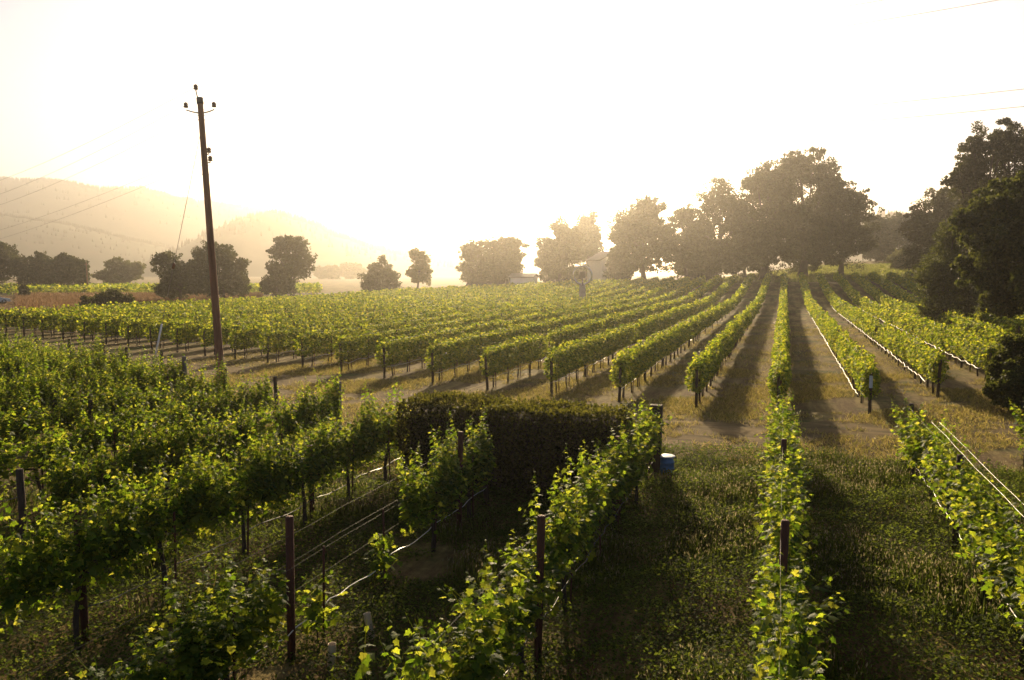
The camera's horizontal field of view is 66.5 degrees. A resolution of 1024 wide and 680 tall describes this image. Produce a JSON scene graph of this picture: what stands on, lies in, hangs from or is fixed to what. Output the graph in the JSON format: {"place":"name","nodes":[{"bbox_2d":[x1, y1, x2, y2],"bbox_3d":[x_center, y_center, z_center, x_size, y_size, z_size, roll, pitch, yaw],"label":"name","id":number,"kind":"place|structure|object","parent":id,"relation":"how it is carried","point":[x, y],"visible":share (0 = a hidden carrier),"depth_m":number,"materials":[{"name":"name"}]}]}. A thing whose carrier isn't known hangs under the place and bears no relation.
{"place":"outdoors","nodes":[
{"label":"outdoors","id":0,"kind":"place"},
{"bbox_2d":[0,216,171,275],"bbox_3d":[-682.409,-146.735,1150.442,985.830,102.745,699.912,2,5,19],"label":"hills","id":1,"kind":"structure","parent":0,"point":[88,250],"depth_m":1055.81,"materials":[{"name":"plant"}]},
{"bbox_2d":[0,212,177,257],"bbox_3d":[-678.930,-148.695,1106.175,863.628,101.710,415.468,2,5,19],"label":"hillside forest","id":2,"kind":"object","parent":1,"relation":"on","point":[90,229],"visible":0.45,"depth_m":1143.51,"materials":[{"name":"green plant"}]},
{"bbox_2d":[89,213,475,276],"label":"hills","id":3,"kind":"structure","parent":0,"point":[252,244],"depth_m":851.14,"materials":[{"name":"plant"}]},
{"bbox_2d":[136,207,464,266],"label":"hillside forest","id":4,"kind":"object","parent":3,"relation":"on","point":[433,257],"visible":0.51,"depth_m":914.15,"materials":[{"name":"green plant"}]},
{"bbox_2d":[0,181,649,274],"bbox_3d":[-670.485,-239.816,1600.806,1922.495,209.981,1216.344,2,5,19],"label":"hills","id":5,"kind":"structure","parent":0,"point":[133,222],"depth_m":1481.46,"materials":[{"name":"beige"}]},
{"bbox_2d":[0,176,585,263],"bbox_3d":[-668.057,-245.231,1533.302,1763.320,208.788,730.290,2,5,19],"label":"hillside forest","id":6,"kind":"object","parent":5,"relation":"on","point":[247,208],"visible":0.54,"depth_m":1591.38,"materials":[{"name":"green plant"}]},
{"bbox_2d":[0,261,1023,679],"bbox_3d":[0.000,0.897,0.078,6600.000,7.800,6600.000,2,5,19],"label":"ground","id":7,"kind":"structure","parent":0,"point":[436,563],"depth_m":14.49,"materials":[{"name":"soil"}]},
{"bbox_2d":[0,241,18,284],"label":"broadleaf tree","id":8,"kind":"object","parent":7,"relation":"on","point":[9,253],"visible":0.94,"depth_m":189.00,"materials":[{"name":"green plant"}]},
{"bbox_2d":[0,334,41,354],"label":"vine trellis","id":9,"kind":"object","parent":7,"relation":"on","point":[38,346],"visible":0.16,"depth_m":37.52,"materials":[{"name":"green plant"}]},
{"bbox_2d":[17,284,30,294],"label":"shrub","id":10,"kind":"object","parent":7,"relation":"on","point":[23,289],"visible":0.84,"depth_m":139.50,"materials":[{"name":"green plant"}]},
{"bbox_2d":[6,251,57,284],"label":"broadleaf tree","id":11,"kind":"object","parent":7,"relation":"on","point":[26,271],"visible":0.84,"depth_m":191.22,"materials":[{"name":"green plant"}]},
{"bbox_2d":[0,323,70,366],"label":"vine trellis","id":12,"kind":"object","parent":7,"relation":"on","point":[20,344],"visible":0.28,"depth_m":34.16,"materials":[{"name":"green plant"}]},
{"bbox_2d":[0,330,104,380],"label":"vine trellis","id":13,"kind":"object","parent":7,"relation":"on","point":[98,345],"visible":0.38,"depth_m":32.17,"materials":[{"name":"green plant"}]},
{"bbox_2d":[0,341,130,396],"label":"vine trellis","id":14,"kind":"object","parent":7,"relation":"on","point":[51,362],"visible":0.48,"depth_m":28.96,"materials":[{"name":"green plant"}]},
{"bbox_2d":[41,252,90,285],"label":"broadleaf tree","id":15,"kind":"object","parent":7,"relation":"on","point":[63,268],"visible":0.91,"depth_m":189.38,"materials":[{"name":"green plant"}]},
{"bbox_2d":[0,346,164,414],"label":"vine trellis","id":16,"kind":"object","parent":7,"relation":"on","point":[73,374],"visible":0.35,"depth_m":26.44,"materials":[{"name":"green plant"}]},
{"bbox_2d":[0,341,187,444],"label":"vine trellis","id":17,"kind":"object","parent":7,"relation":"on","point":[142,375],"visible":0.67,"depth_m":23.60,"materials":[{"name":"green plant"}]},
{"bbox_2d":[75,288,137,307],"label":"shrub","id":18,"kind":"object","parent":7,"relation":"on","point":[111,295],"visible":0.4,"depth_m":90.34,"materials":[{"name":"green plant"}]},
{"bbox_2d":[0,353,230,458],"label":"vine trellis","id":19,"kind":"object","parent":7,"relation":"on","point":[67,416],"visible":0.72,"depth_m":20.38,"materials":[{"name":"green plant"}]},
{"bbox_2d":[91,256,146,283],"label":"broadleaf tree","id":20,"kind":"object","parent":7,"relation":"on","point":[121,271],"visible":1,"depth_m":231.00,"materials":[{"name":"green plant"}]},
{"bbox_2d":[0,290,263,323],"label":"bank grass","id":21,"kind":"structure","parent":7,"relation":"on","point":[45,300],"depth_m":121.86,"materials":[{"name":"plant"}]},
{"bbox_2d":[0,367,279,509],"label":"vine trellis","id":22,"kind":"object","parent":7,"relation":"on","point":[85,433],"visible":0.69,"depth_m":17.65,"materials":[{"name":"green plant"}]},
{"bbox_2d":[0,282,322,294],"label":"distant vineyard","id":23,"kind":"object","parent":7,"relation":"on","point":[309,287],"visible":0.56,"depth_m":160.15,"materials":[{"name":"green plant"}]},
{"bbox_2d":[149,250,205,299],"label":"broadleaf tree","id":24,"kind":"object","parent":7,"relation":"on","point":[184,281],"visible":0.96,"depth_m":115.93,"materials":[{"name":"green plant"}]},
{"bbox_2d":[15,365,345,567],"bbox_3d":[-6.162,2.127,16.750,0.929,2.555,9.440,2,5,19],"label":"vine trellis","id":25,"kind":"object","parent":7,"relation":"on","point":[141,455],"visible":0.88,"depth_m":15.24,"materials":[{"name":"green plant"}]},
{"bbox_2d":[183,84,223,380],"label":"utility pole","id":26,"kind":"object","parent":7,"relation":"on","point":[205,174],"visible":0.99,"depth_m":33.06,"materials":[{"name":"wood"},{"name":"brown porcelain"},{"name":"iron"}]},
{"bbox_2d":[153,136,199,360],"bbox_3d":[-15.108,-3.763,35.061,4.641,11.015,0.134,3,6,35],"label":"guy wire","id":27,"kind":"object","parent":26,"relation":"attached to","point":[173,265],"visible":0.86,"depth_m":35.20,"materials":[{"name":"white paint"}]},
{"bbox_2d":[0,287,410,328],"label":"vine trellis","id":28,"kind":"object","parent":7,"relation":"on","point":[220,298],"visible":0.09,"depth_m":84.65,"materials":[{"name":"green plant"}]},
{"bbox_2d":[0,376,412,649],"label":"vine trellis","id":29,"kind":"object","parent":7,"relation":"on","point":[120,537],"visible":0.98,"depth_m":11.66,"materials":[{"name":"green plant"}]},
{"bbox_2d":[0,287,431,329],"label":"vine trellis","id":30,"kind":"object","parent":7,"relation":"on","point":[224,300],"visible":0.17,"depth_m":81.38,"materials":[{"name":"green plant"}]},
{"bbox_2d":[188,240,251,297],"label":"broadleaf tree","id":31,"kind":"object","parent":7,"relation":"on","point":[233,279],"visible":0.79,"depth_m":119.76,"materials":[{"name":"green plant"}]},
{"bbox_2d":[0,285,454,332],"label":"vine trellis","id":32,"kind":"object","parent":7,"relation":"on","point":[14,316],"visible":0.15,"depth_m":69.87,"materials":[{"name":"green plant"}]},
{"bbox_2d":[17,284,475,335],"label":"vine trellis","id":33,"kind":"object","parent":7,"relation":"on","point":[22,320],"visible":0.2,"depth_m":68.58,"materials":[{"name":"green plant"}]},
{"bbox_2d":[18,403,496,679],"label":"vine trellis","id":34,"kind":"object","parent":7,"relation":"on","point":[214,647],"visible":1,"depth_m":9.11,"materials":[{"name":"green plant"}]},
{"bbox_2d":[37,284,495,337],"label":"vine trellis","id":35,"kind":"object","parent":7,"relation":"on","point":[48,319],"visible":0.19,"depth_m":66.07,"materials":[{"name":"green plant"}]},
{"bbox_2d":[259,260,297,296],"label":"broadleaf tree","id":36,"kind":"object","parent":7,"relation":"on","point":[278,280],"visible":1,"depth_m":136.51,"materials":[{"name":"green plant"}]},
{"bbox_2d":[55,282,515,339],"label":"vine trellis","id":37,"kind":"object","parent":7,"relation":"on","point":[63,325],"visible":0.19,"depth_m":65.69,"materials":[{"name":"green plant"}]},
{"bbox_2d":[265,235,317,295],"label":"broadleaf tree","id":38,"kind":"object","parent":7,"relation":"on","point":[283,248],"visible":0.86,"depth_m":147.81,"materials":[{"name":"green plant"}]},
{"bbox_2d":[76,281,534,341],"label":"vine trellis","id":39,"kind":"object","parent":7,"relation":"on","point":[84,330],"visible":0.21,"depth_m":62.92,"materials":[{"name":"green plant"}]},
{"bbox_2d":[99,281,552,343],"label":"vine trellis","id":40,"kind":"object","parent":7,"relation":"on","point":[110,329],"visible":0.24,"depth_m":64.70,"materials":[{"name":"green plant"}]},
{"bbox_2d":[311,265,340,278],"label":"broadleaf tree","id":41,"kind":"object","parent":7,"relation":"on","point":[328,272],"visible":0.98,"depth_m":514.62,"materials":[{"name":"green plant"}]},
{"bbox_2d":[118,279,572,346],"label":"vine trellis","id":42,"kind":"object","parent":7,"relation":"on","point":[134,325],"visible":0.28,"depth_m":62.42,"materials":[{"name":"green plant"}]},
{"bbox_2d":[337,262,367,278],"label":"broadleaf tree","id":43,"kind":"object","parent":7,"relation":"on","point":[346,270],"visible":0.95,"depth_m":535.44,"materials":[{"name":"green plant"}]},
{"bbox_2d":[144,280,585,349],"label":"vine trellis","id":44,"kind":"object","parent":7,"relation":"on","point":[155,331],"visible":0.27,"depth_m":59.36,"materials":[{"name":"green plant"}]},
{"bbox_2d":[357,254,402,291],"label":"broadleaf tree","id":45,"kind":"object","parent":7,"relation":"on","point":[378,276],"visible":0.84,"depth_m":156.39,"materials":[{"name":"green plant"}]},
{"bbox_2d":[168,278,599,352],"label":"vine trellis","id":46,"kind":"object","parent":7,"relation":"on","point":[183,337],"visible":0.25,"depth_m":57.76,"materials":[{"name":"green plant"}]},
{"bbox_2d":[197,278,613,355],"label":"vine trellis","id":47,"kind":"object","parent":7,"relation":"on","point":[206,330],"visible":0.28,"depth_m":56.42,"materials":[{"name":"green plant"}]},
{"bbox_2d":[405,247,432,287],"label":"broadleaf tree","id":48,"kind":"object","parent":7,"relation":"on","point":[419,271],"visible":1,"depth_m":160.57,"materials":[{"name":"green plant"}]},
{"bbox_2d":[227,278,629,359],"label":"vine trellis","id":49,"kind":"object","parent":7,"relation":"on","point":[247,336],"visible":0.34,"depth_m":51.90,"materials":[{"name":"green plant"}]},
{"bbox_2d":[258,276,644,363],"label":"vine trellis","id":50,"kind":"object","parent":7,"relation":"on","point":[290,334],"visible":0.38,"depth_m":49.94,"materials":[{"name":"green plant"}]},
{"bbox_2d":[455,239,495,285],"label":"broadleaf tree","id":51,"kind":"object","parent":7,"relation":"on","point":[473,254],"visible":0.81,"depth_m":165.51,"materials":[{"name":"green plant"}]},
{"bbox_2d":[293,276,658,367],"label":"vine trellis","id":52,"kind":"object","parent":7,"relation":"on","point":[308,341],"visible":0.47,"depth_m":48.62,"materials":[{"name":"green plant"}]},
{"bbox_2d":[333,276,674,372],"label":"vine trellis","id":53,"kind":"object","parent":7,"relation":"on","point":[369,342],"visible":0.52,"depth_m":46.54,"materials":[{"name":"green plant"}]},
{"bbox_2d":[334,393,674,679],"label":"vine trellis","id":54,"kind":"object","parent":7,"relation":"on","point":[492,632],"visible":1,"depth_m":9.54,"materials":[{"name":"green plant"}]},
{"bbox_2d":[481,236,530,284],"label":"broadleaf tree","id":55,"kind":"object","parent":7,"relation":"on","point":[505,259],"visible":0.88,"depth_m":162.50,"materials":[{"name":"green plant"}]},
{"bbox_2d":[0,422,1023,679],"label":"weeds","id":56,"kind":"object","parent":7,"relation":"on","point":[896,530],"visible":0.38,"depth_m":11.63,"materials":[{"name":"green plant"}]},
{"bbox_2d":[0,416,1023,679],"bbox_3d":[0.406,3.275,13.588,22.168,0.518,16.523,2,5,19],"label":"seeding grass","id":57,"kind":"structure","parent":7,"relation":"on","point":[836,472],"depth_m":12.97,"materials":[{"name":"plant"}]},
{"bbox_2d":[394,388,636,505],"bbox_3d":[0.055,2.279,17.237,5.351,2.261,1.805,2,5,19],"label":"hedge","id":58,"kind":"object","parent":7,"relation":"on","point":[530,437],"visible":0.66,"depth_m":16.63,"materials":[{"name":"green plant"}]},
{"bbox_2d":[508,273,539,283],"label":"shed","id":59,"kind":"structure","parent":7,"relation":"on","point":[520,278],"depth_m":155.51,"materials":[{"name":"white paint"}]},
{"bbox_2d":[375,276,689,377],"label":"vine trellis","id":60,"kind":"object","parent":7,"relation":"on","point":[402,354],"visible":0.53,"depth_m":43.56,"materials":[{"name":"green plant"}]},
{"bbox_2d":[533,215,589,282],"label":"broadleaf tree","id":61,"kind":"object","parent":7,"relation":"on","point":[561,251],"visible":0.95,"depth_m":168.84,"materials":[{"name":"green plant"}]},
{"bbox_2d":[424,275,705,383],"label":"vine trellis","id":62,"kind":"object","parent":7,"relation":"on","point":[437,359],"visible":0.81,"depth_m":42.01,"materials":[{"name":"green plant"}]},
{"bbox_2d":[573,265,591,298],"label":"ring sculpture","id":63,"kind":"object","parent":7,"relation":"on","point":[582,285],"visible":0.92,"depth_m":99.83,"materials":[{"name":"grey stone"}]},
{"bbox_2d":[576,209,606,280],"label":"broadleaf tree","id":64,"kind":"object","parent":7,"relation":"on","point":[588,227],"visible":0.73,"depth_m":202.12,"materials":[{"name":"green plant"}]},
{"bbox_2d":[585,248,613,280],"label":"farmhouse","id":65,"kind":"object","parent":7,"relation":"on","point":[597,263],"visible":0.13,"depth_m":173.69,"materials":[{"name":"white paint"}]},
{"bbox_2d":[479,275,721,389],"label":"vine trellis","id":66,"kind":"object","parent":7,"relation":"on","point":[523,351],"visible":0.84,"depth_m":40.95,"materials":[{"name":"green plant"}]},
{"bbox_2d":[602,248,637,279],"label":"broadleaf tree","id":67,"kind":"object","parent":7,"relation":"on","point":[614,271],"visible":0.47,"depth_m":165.60,"materials":[{"name":"green plant"}]},
{"bbox_2d":[543,274,738,394],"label":"vine trellis","id":68,"kind":"object","parent":7,"relation":"on","point":[567,359],"visible":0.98,"depth_m":40.26,"materials":[{"name":"green plant"}]},
{"bbox_2d":[605,191,682,278],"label":"broadleaf tree","id":69,"kind":"object","parent":7,"relation":"on","point":[637,228],"visible":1,"depth_m":156.62,"materials":[{"name":"green plant"}]},
{"bbox_2d":[641,475,678,488],"bbox_3d":[3.305,3.188,17.660,1.197,0.283,0.854,2,5,19],"label":"soil mound","id":70,"kind":"object","parent":7,"relation":"on","point":[672,476],"visible":0.16,"depth_m":17.47,"materials":[{"name":"brown soil"}]},
{"bbox_2d":[660,454,674,474],"bbox_3d":[3.654,2.966,18.491,0.409,0.478,0.409,2,5,19],"label":"plastic drum","id":71,"kind":"object","parent":7,"relation":"on","point":[666,460],"visible":0.79,"depth_m":18.34,"materials":[{"name":"blue plastic"}]},
{"bbox_2d":[609,273,754,401],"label":"vine trellis","id":72,"kind":"object","parent":7,"relation":"on","point":[633,363],"visible":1,"depth_m":38.41,"materials":[{"name":"green plant"}]},
{"bbox_2d":[662,203,710,278],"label":"broadleaf tree","id":73,"kind":"object","parent":7,"relation":"on","point":[682,217],"visible":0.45,"depth_m":163.45,"materials":[{"name":"green plant"}]},
{"bbox_2d":[670,264,708,279],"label":"shrub","id":74,"kind":"object","parent":7,"relation":"on","point":[673,268],"visible":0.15,"depth_m":170.38,"materials":[{"name":"green plant"}]},
{"bbox_2d":[682,177,757,279],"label":"broadleaf tree","id":75,"kind":"object","parent":7,"relation":"on","point":[714,258],"visible":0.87,"depth_m":155.98,"materials":[{"name":"green plant"}]},
{"bbox_2d":[684,273,770,407],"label":"vine trellis","id":76,"kind":"object","parent":7,"relation":"on","point":[707,364],"visible":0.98,"depth_m":35.07,"materials":[{"name":"green plant"}]},
{"bbox_2d":[722,242,759,277],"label":"broadleaf tree","id":77,"kind":"object","parent":7,"relation":"on","point":[748,269],"visible":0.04,"depth_m":167.50,"materials":[{"name":"green plant"}]},
{"bbox_2d":[725,158,805,279],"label":"broadleaf tree","id":78,"kind":"object","parent":7,"relation":"on","point":[767,186],"visible":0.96,"depth_m":150.38,"materials":[{"name":"green plant"}]},
{"bbox_2d":[766,272,791,411],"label":"vine trellis","id":79,"kind":"object","parent":7,"relation":"on","point":[780,373],"visible":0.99,"depth_m":31.98,"materials":[{"name":"green plant"}]},
{"bbox_2d":[733,386,849,679],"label":"vine trellis","id":80,"kind":"object","parent":7,"relation":"on","point":[782,625],"visible":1,"depth_m":9.12,"materials":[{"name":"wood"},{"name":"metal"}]},
{"bbox_2d":[690,262,914,284],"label":"meadow grass","id":81,"kind":"structure","parent":7,"relation":"on","point":[880,268],"depth_m":160.41,"materials":[{"name":"green plant"}]},
{"bbox_2d":[784,237,822,274],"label":"broadleaf tree","id":82,"kind":"object","parent":7,"relation":"on","point":[812,267],"visible":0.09,"depth_m":164.62,"materials":[{"name":"green plant"}]},
{"bbox_2d":[761,146,850,276],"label":"broadleaf tree","id":83,"kind":"object","parent":7,"relation":"on","point":[810,173],"visible":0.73,"depth_m":152.01,"materials":[{"name":"green plant"}]},
{"bbox_2d":[798,272,880,413],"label":"vine trellis","id":84,"kind":"object","parent":7,"relation":"on","point":[858,364],"visible":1,"depth_m":33.40,"materials":[{"name":"green plant"}]},
{"bbox_2d":[805,180,885,274],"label":"broadleaf tree","id":85,"kind":"object","parent":7,"relation":"on","point":[853,231],"visible":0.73,"depth_m":151.46,"materials":[{"name":"green plant"}]},
{"bbox_2d":[816,272,949,396],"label":"vine trellis","id":86,"kind":"object","parent":7,"relation":"on","point":[920,357],"visible":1,"depth_m":39.67,"materials":[{"name":"green plant"}]},
{"bbox_2d":[862,214,903,261],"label":"broadleaf tree","id":87,"kind":"object","parent":7,"relation":"on","point":[888,241],"visible":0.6,"depth_m":211.18,"materials":[{"name":"green plant"}]},
{"bbox_2d":[885,249,912,269],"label":"shrub","id":88,"kind":"object","parent":7,"relation":"on","point":[892,258],"visible":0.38,"depth_m":168.94,"materials":[{"name":"green plant"}]},
{"bbox_2d":[885,211,931,249],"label":"broadleaf tree","id":89,"kind":"object","parent":7,"relation":"on","point":[897,219],"visible":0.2,"depth_m":216.60,"materials":[{"name":"green plant"}]},
{"bbox_2d":[833,271,997,380],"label":"vine trellis","id":90,"kind":"object","parent":7,"relation":"on","point":[956,342],"visible":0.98,"depth_m":45.43,"materials":[{"name":"green plant"}]},
{"bbox_2d":[895,186,961,275],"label":"broadleaf tree","id":91,"kind":"object","parent":7,"relation":"on","point":[922,230],"visible":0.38,"depth_m":118.46,"materials":[{"name":"green plant"}]},
{"bbox_2d":[850,272,1012,349],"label":"vine trellis","id":92,"kind":"object","parent":7,"relation":"on","point":[989,332],"visible":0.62,"depth_m":56.30,"materials":[{"name":"green plant"}]},
{"bbox_2d":[867,272,1023,335],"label":"vine trellis","id":93,"kind":"object","parent":7,"relation":"on","point":[903,295],"visible":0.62,"depth_m":85.45,"materials":[{"name":"green plant"}]},
{"bbox_2d":[912,216,985,319],"bbox_3d":[33.511,-4.886,59.710,5.207,9.512,5.804,3,6,27],"label":"broadleaf tree","id":94,"kind":"object","parent":7,"relation":"on","point":[935,278],"visible":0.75,"depth_m":58.96,"materials":[{"name":"green plant"}]},
{"bbox_2d":[886,398,1023,670],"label":"vine trellis","id":95,"kind":"object","parent":7,"relation":"on","point":[992,544],"visible":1,"depth_m":11.77,"materials":[{"name":"green plant"}]},
{"bbox_2d":[886,271,1023,323],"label":"vine trellis","id":96,"kind":"object","parent":7,"relation":"on","point":[907,284],"visible":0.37,"depth_m":111.91,"materials":[{"name":"green plant"}]},
{"bbox_2d":[940,120,1016,292],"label":"broadleaf tree","id":97,"kind":"object","parent":7,"relation":"on","point":[967,177],"visible":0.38,"depth_m":80.36,"materials":[{"name":"green plant"}]},
{"bbox_2d":[947,170,1023,318],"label":"oak tree","id":98,"kind":"object","parent":7,"relation":"on","point":[989,222],"visible":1,"depth_m":40.67,"materials":[{"name":"green plant"}]},
{"bbox_2d":[982,326,1023,409],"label":"shrub","id":99,"kind":"object","parent":7,"relation":"on","point":[1004,373],"visible":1,"depth_m":26.67,"materials":[{"name":"green plant"}]},
{"bbox_2d":[988,117,1023,303],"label":"broadleaf tree","id":100,"kind":"object","parent":7,"relation":"on","point":[1012,136],"visible":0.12,"depth_m":82.01,"materials":[{"name":"green plant"}]},
{"bbox_2d":[1009,401,1023,467],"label":"vine trellis","id":101,"kind":"object","parent":7,"relation":"on","point":[1018,420],"visible":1,"depth_m":19.03,"materials":[{"name":"green plant"}]},
{"bbox_2d":[1012,131,1023,265],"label":"broadleaf tree","id":102,"kind":"object","parent":7,"relation":"on","point":[1020,165],"visible":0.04,"depth_m":78.40,"materials":[{"name":"green plant"}]},
{"bbox_2d":[0,0,1023,272],"label":"sky","id":103,"kind":"structure","parent":0,"point":[73,73],"materials":[{"name":"white"}]},
{"bbox_2d":[8,339,1023,452],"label":"dirt track","id":104,"kind":"structure","parent":0,"point":[731,429],"depth_m":24.63,"materials":[{"name":"brown soil"}]},
{"bbox_2d":[718,214,926,274],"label":"hills","id":105,"kind":"structure","parent":0,"point":[853,259],"depth_m":784.24,"materials":[{"name":"beige"}]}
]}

